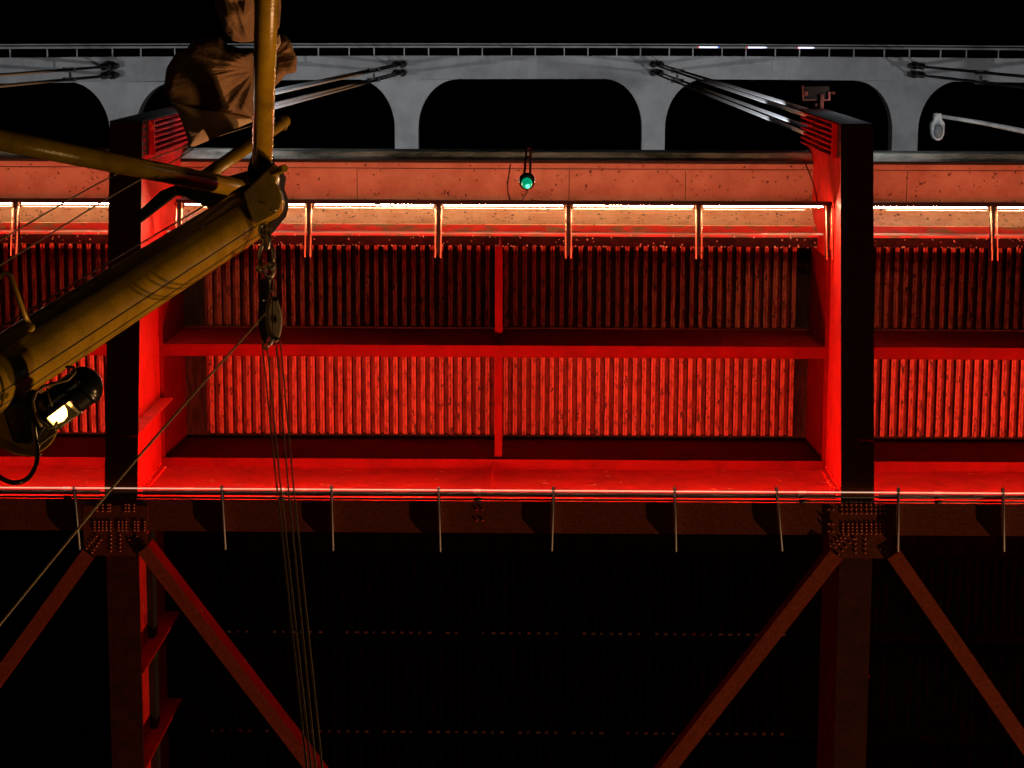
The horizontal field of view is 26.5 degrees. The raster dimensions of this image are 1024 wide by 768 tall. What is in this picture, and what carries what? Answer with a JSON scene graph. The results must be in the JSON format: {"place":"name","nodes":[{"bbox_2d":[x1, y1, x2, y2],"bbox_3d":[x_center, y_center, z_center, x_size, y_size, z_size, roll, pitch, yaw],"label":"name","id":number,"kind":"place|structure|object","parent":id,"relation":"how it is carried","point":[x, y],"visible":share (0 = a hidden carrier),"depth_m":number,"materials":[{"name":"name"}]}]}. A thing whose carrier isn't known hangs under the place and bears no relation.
{"place":"outdoors","nodes":[
{"label":"outdoors","id":0,"kind":"place"},
{"bbox_2d":[0,0,290,412],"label":"spar frame","id":1,"kind":"object","parent":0,"point":[45,344],"visible":0.97,"depth_m":10.32,"materials":[{"name":"yellow paint"}]},
{"bbox_2d":[0,365,103,456],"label":"boat floodlight","id":2,"kind":"object","parent":1,"relation":"attached to","point":[56,406],"visible":0.97,"depth_m":8.71,"materials":[{"name":"black metal"}]},
{"bbox_2d":[0,420,39,484],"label":"lamp cable","id":3,"kind":"object","parent":2,"relation":"hanging from","point":[29,476],"visible":1,"depth_m":8.48,"materials":[{"name":"black rubber"}]},
{"bbox_2d":[0,148,193,265],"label":"stay wire","id":4,"kind":"object","parent":1,"relation":"attached to","point":[84,212],"visible":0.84,"depth_m":10.88,"materials":[{"name":"black metal"}]},
{"bbox_2d":[0,201,211,327],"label":"guy wire","id":5,"kind":"object","parent":1,"relation":"attached to","point":[33,307],"visible":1,"depth_m":9.97,"materials":[{"name":"metal"}]},
{"bbox_2d":[0,125,250,240],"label":"stay wire","id":6,"kind":"object","parent":1,"relation":"attached to","point":[99,183],"visible":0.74,"depth_m":10.97,"materials":[{"name":"black metal"}]},
{"bbox_2d":[163,0,296,147],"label":"furled sail","id":7,"kind":"object","parent":1,"relation":"attached to","point":[208,87],"visible":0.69,"depth_m":11.37,"materials":[{"name":"brown fabric"}]},
{"bbox_2d":[256,222,276,278],"bbox_3d":[-1.262,-0.684,11.174,0.117,0.137,0.291,0,-80,1],"label":"bow shackle","id":8,"kind":"object","parent":1,"relation":"hanging from","point":[264,235],"visible":1,"depth_m":11.19,"materials":[{"name":"metal"}]},
{"bbox_2d":[258,278,272,350],"bbox_3d":[-1.286,-0.361,11.286,0.080,0.246,0.360,-7,-81,2],"label":"pulley block","id":9,"kind":"object","parent":8,"relation":"hanging from","point":[265,294],"depth_m":11.30,"materials":[{"name":"black metal"}]},
{"bbox_2d":[262,346,307,767],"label":"tackle line","id":10,"kind":"object","parent":9,"relation":"hanging from","point":[302,728],"visible":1,"depth_m":8.40,"materials":[{"name":"beige fabric"}]},
{"bbox_2d":[267,347,311,767],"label":"tackle line","id":11,"kind":"object","parent":9,"relation":"hanging from","point":[306,726],"visible":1,"depth_m":8.39,"materials":[{"name":"beige fabric"}]},
{"bbox_2d":[265,278,281,345],"bbox_3d":[-1.222,-0.364,11.114,0.105,0.273,0.332,0,-80,1],"label":"pulley block","id":12,"kind":"object","parent":8,"relation":"hanging from","point":[273,318],"depth_m":11.08,"materials":[{"name":"black metal"}]},
{"bbox_2d":[0,313,265,625],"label":"hauling rope","id":13,"kind":"object","parent":12,"relation":"hanging from","point":[111,488],"visible":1,"depth_m":9.00,"materials":[{"name":"brown fabric"}]},
{"bbox_2d":[276,343,316,767],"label":"tackle line","id":14,"kind":"object","parent":12,"relation":"hanging from","point":[311,725],"visible":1,"depth_m":8.41,"materials":[{"name":"beige fabric"}]},
{"bbox_2d":[280,342,322,767],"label":"tackle line","id":15,"kind":"object","parent":12,"relation":"hanging from","point":[317,722],"visible":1,"depth_m":8.42,"materials":[{"name":"beige fabric"}]},
{"bbox_2d":[0,43,1023,767],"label":"arch bridge","id":16,"kind":"structure","parent":0,"point":[144,633],"depth_m":41.73,"materials":[{"name":"red metal"}]},
{"bbox_2d":[73,486,80,549],"bbox_3d":[-7.117,2.186,35.571,0.052,0.116,1.066,-4,-81,1],"label":"pipe support","id":17,"kind":"object","parent":16,"relation":"attached to","point":[75,506],"visible":1,"depth_m":35.53,"materials":[{"name":"grey metal"}]},
{"bbox_2d":[0,487,1023,493],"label":"utility pipe","id":18,"kind":"object","parent":17,"relation":"attached to","point":[518,490],"visible":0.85,"depth_m":35.44,"materials":[{"name":"brown"}]},
{"bbox_2d":[0,198,170,255],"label":"maintenance frame","id":19,"kind":"object","parent":16,"relation":"attached to","point":[15,202],"visible":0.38,"depth_m":38.37,"materials":[{"name":"metal"}]},
{"bbox_2d":[0,202,11,206],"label":"strip light","id":20,"kind":"object","parent":19,"relation":"attached to","point":[5,203],"visible":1,"depth_m":38.41,"materials":[{"name":"white plastic"}]},
{"bbox_2d":[22,202,108,206],"bbox_3d":[-7.602,-3.186,38.511,2.085,0.250,0.086,0,-80,1],"label":"strip light","id":21,"kind":"object","parent":19,"relation":"attached to","point":[83,203],"visible":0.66,"depth_m":38.42,"materials":[{"name":"white plastic"}]},
{"bbox_2d":[220,485,225,549],"bbox_3d":[-4.716,2.175,35.544,0.050,0.116,1.083,-2,-81,1],"label":"pipe support","id":22,"kind":"object","parent":16,"relation":"attached to","point":[222,493],"visible":1,"depth_m":35.50,"materials":[{"name":"grey metal"}]},
{"bbox_2d":[330,485,333,550],"bbox_3d":[-2.936,2.187,35.526,0.050,0.116,1.090,-1,-80,1],"label":"pipe support","id":23,"kind":"object","parent":16,"relation":"attached to","point":[331,493],"visible":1,"depth_m":35.48,"materials":[{"name":"grey metal"}]},
{"bbox_2d":[437,486,440,551],"bbox_3d":[-1.185,2.204,35.510,0.050,0.116,1.090,-1,-81,1],"label":"pipe support","id":24,"kind":"object","parent":16,"relation":"attached to","point":[438,495],"visible":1,"depth_m":35.46,"materials":[{"name":"grey metal"}]},
{"bbox_2d":[174,199,833,259],"bbox_3d":[-0.143,-2.824,38.856,12.267,1.674,0.982,0,-80,1],"label":"maintenance frame","id":25,"kind":"object","parent":16,"relation":"attached to","point":[568,207],"visible":0.94,"depth_m":38.28,"materials":[{"name":"metal"}]},
{"bbox_2d":[185,203,303,207],"bbox_3d":[-4.716,-3.171,38.483,2.085,0.250,0.086,0,-80,1],"label":"strip light","id":26,"kind":"object","parent":25,"relation":"attached to","point":[288,207],"visible":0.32,"depth_m":38.37,"materials":[{"name":"white plastic"}]},
{"bbox_2d":[315,203,433,208],"bbox_3d":[-2.431,-3.159,38.460,2.085,0.250,0.086,0,-80,1],"label":"strip light","id":27,"kind":"object","parent":25,"relation":"attached to","point":[348,204],"visible":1,"depth_m":38.40,"materials":[{"name":"white plastic"}]},
{"bbox_2d":[444,204,562,208],"bbox_3d":[-0.146,-3.147,38.438,2.085,0.250,0.086,0,-80,1],"label":"strip light","id":28,"kind":"object","parent":25,"relation":"attached to","point":[506,205],"visible":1,"depth_m":38.33,"materials":[{"name":"white plastic"}]},
{"bbox_2d":[507,164,510,199],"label":"loose cable","id":29,"kind":"object","parent":25,"relation":"attached to","point":[508,181],"visible":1,"depth_m":40.06,"materials":[{"name":"black rubber"}]},
{"bbox_2d":[574,204,692,209],"bbox_3d":[2.139,-3.135,38.415,2.085,0.250,0.086,0,-80,1],"label":"strip light","id":30,"kind":"object","parent":25,"relation":"attached to","point":[607,205],"visible":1,"depth_m":38.34,"materials":[{"name":"white plastic"}]},
{"bbox_2d":[703,205,821,209],"bbox_3d":[4.424,-3.123,38.392,2.085,0.250,0.086,0,-80,1],"label":"strip light","id":31,"kind":"object","parent":25,"relation":"attached to","point":[765,206],"visible":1,"depth_m":38.31,"materials":[{"name":"white plastic"}]},
{"bbox_2d":[0,490,1023,498],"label":"utility pipe","id":32,"kind":"object","parent":16,"relation":"attached to","point":[557,495],"visible":0.9,"depth_m":35.46,"materials":[{"name":"metal"}]},
{"bbox_2d":[0,489,99,494],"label":"light trough","id":33,"kind":"object","parent":32,"relation":"attached to","point":[44,490],"visible":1,"depth_m":35.63,"materials":[{"name":"metal"}]},
{"bbox_2d":[143,490,835,498],"bbox_3d":[-0.380,1.807,35.580,11.327,0.050,0.068,0,-80,1],"label":"light trough","id":34,"kind":"object","parent":32,"relation":"attached to","point":[482,492],"visible":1,"depth_m":35.56,"materials":[{"name":"metal"}]},
{"bbox_2d":[878,494,1023,499],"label":"light trough","id":35,"kind":"object","parent":32,"relation":"attached to","point":[952,495],"visible":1,"depth_m":35.48,"materials":[{"name":"metal"}]},
{"bbox_2d":[0,495,1023,503],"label":"utility pipe","id":36,"kind":"object","parent":16,"relation":"attached to","point":[511,499],"visible":0.88,"depth_m":35.48,"materials":[{"name":"metal"}]},
{"bbox_2d":[518,142,534,200],"bbox_3d":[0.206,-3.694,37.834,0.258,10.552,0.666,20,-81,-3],"label":"navigation light","id":37,"kind":"object","parent":16,"relation":"hanging from","point":[526,181],"visible":1,"depth_m":32.96,"materials":[{"name":"green glass"}]},
{"bbox_2d":[551,486,554,551],"bbox_3d":[0.666,2.194,35.489,0.050,0.116,1.090,1,-80,0],"label":"pipe support","id":38,"kind":"object","parent":16,"relation":"attached to","point":[553,494],"visible":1,"depth_m":35.44,"materials":[{"name":"grey metal"}]},
{"bbox_2d":[673,486,676,551],"bbox_3d":[2.664,2.201,35.468,0.050,0.116,1.090,-2,-81,1],"label":"pipe support","id":39,"kind":"object","parent":16,"relation":"attached to","point":[674,494],"visible":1,"depth_m":35.42,"materials":[{"name":"grey metal"}]},
{"bbox_2d":[698,46,718,47],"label":"tube light","id":40,"kind":"object","parent":16,"relation":"attached to","point":[707,47],"visible":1,"depth_m":99.09,"materials":[{"name":"white plastic"}]},
{"bbox_2d":[775,486,782,551],"bbox_3d":[4.355,2.195,35.449,0.050,0.116,1.086,-6,-81,2],"label":"pipe support","id":41,"kind":"object","parent":16,"relation":"attached to","point":[777,494],"visible":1,"depth_m":35.41,"materials":[{"name":"grey metal"}]},
{"bbox_2d":[797,47,813,48],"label":"tube light","id":42,"kind":"object","parent":16,"relation":"attached to","point":[805,47],"visible":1,"depth_m":98.56,"materials":[{"name":"white plastic"}]},
{"bbox_2d":[804,160,817,201],"bbox_3d":[5.469,-3.703,39.678,0.083,2.806,0.569,11,-81,-1],"label":"loose cable","id":43,"kind":"object","parent":16,"relation":"hanging from","point":[812,181],"visible":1,"depth_m":39.72,"materials":[{"name":"black rubber"}]},
{"bbox_2d":[802,85,834,108],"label":"bracket floodlight","id":44,"kind":"object","parent":16,"relation":"attached to","point":[821,94],"visible":0.96,"depth_m":41.88,"materials":[{"name":"black metal"}]},
{"bbox_2d":[897,487,899,551],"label":"pipe support","id":45,"kind":"object","parent":16,"relation":"attached to","point":[898,495],"visible":1,"depth_m":35.40,"materials":[{"name":"grey metal"}]},
{"bbox_2d":[874,202,1023,259],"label":"maintenance frame","id":46,"kind":"object","parent":16,"relation":"attached to","point":[992,211],"visible":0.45,"depth_m":38.19,"materials":[{"name":"metal"}]},
{"bbox_2d":[874,206,986,210],"bbox_3d":[7.309,-3.108,38.364,2.085,0.250,0.086,0,-80,1],"label":"strip light","id":47,"kind":"object","parent":46,"relation":"attached to","point":[959,207],"visible":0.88,"depth_m":38.25,"materials":[{"name":"white plastic"}]},
{"bbox_2d":[997,206,1023,210],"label":"strip light","id":48,"kind":"object","parent":46,"relation":"attached to","point":[1010,207],"visible":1,"depth_m":38.27,"materials":[{"name":"white plastic"}]},
{"bbox_2d":[930,113,1023,139],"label":"street lamp","id":49,"kind":"object","parent":16,"relation":"on","point":[937,126],"visible":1,"depth_m":59.52,"materials":[{"name":"grey metal"}]},
{"bbox_2d":[1001,487,1004,551],"bbox_3d":[8.003,2.201,35.411,0.050,0.116,1.080,-3,-81,1],"label":"pipe support","id":50,"kind":"object","parent":16,"relation":"attached to","point":[1003,498],"visible":1,"depth_m":35.37,"materials":[{"name":"grey metal"}]},
{"bbox_2d":[0,0,1023,150],"label":"sky","id":51,"kind":"structure","parent":0,"point":[578,114],"materials":[{"name":"black"}]}
]}

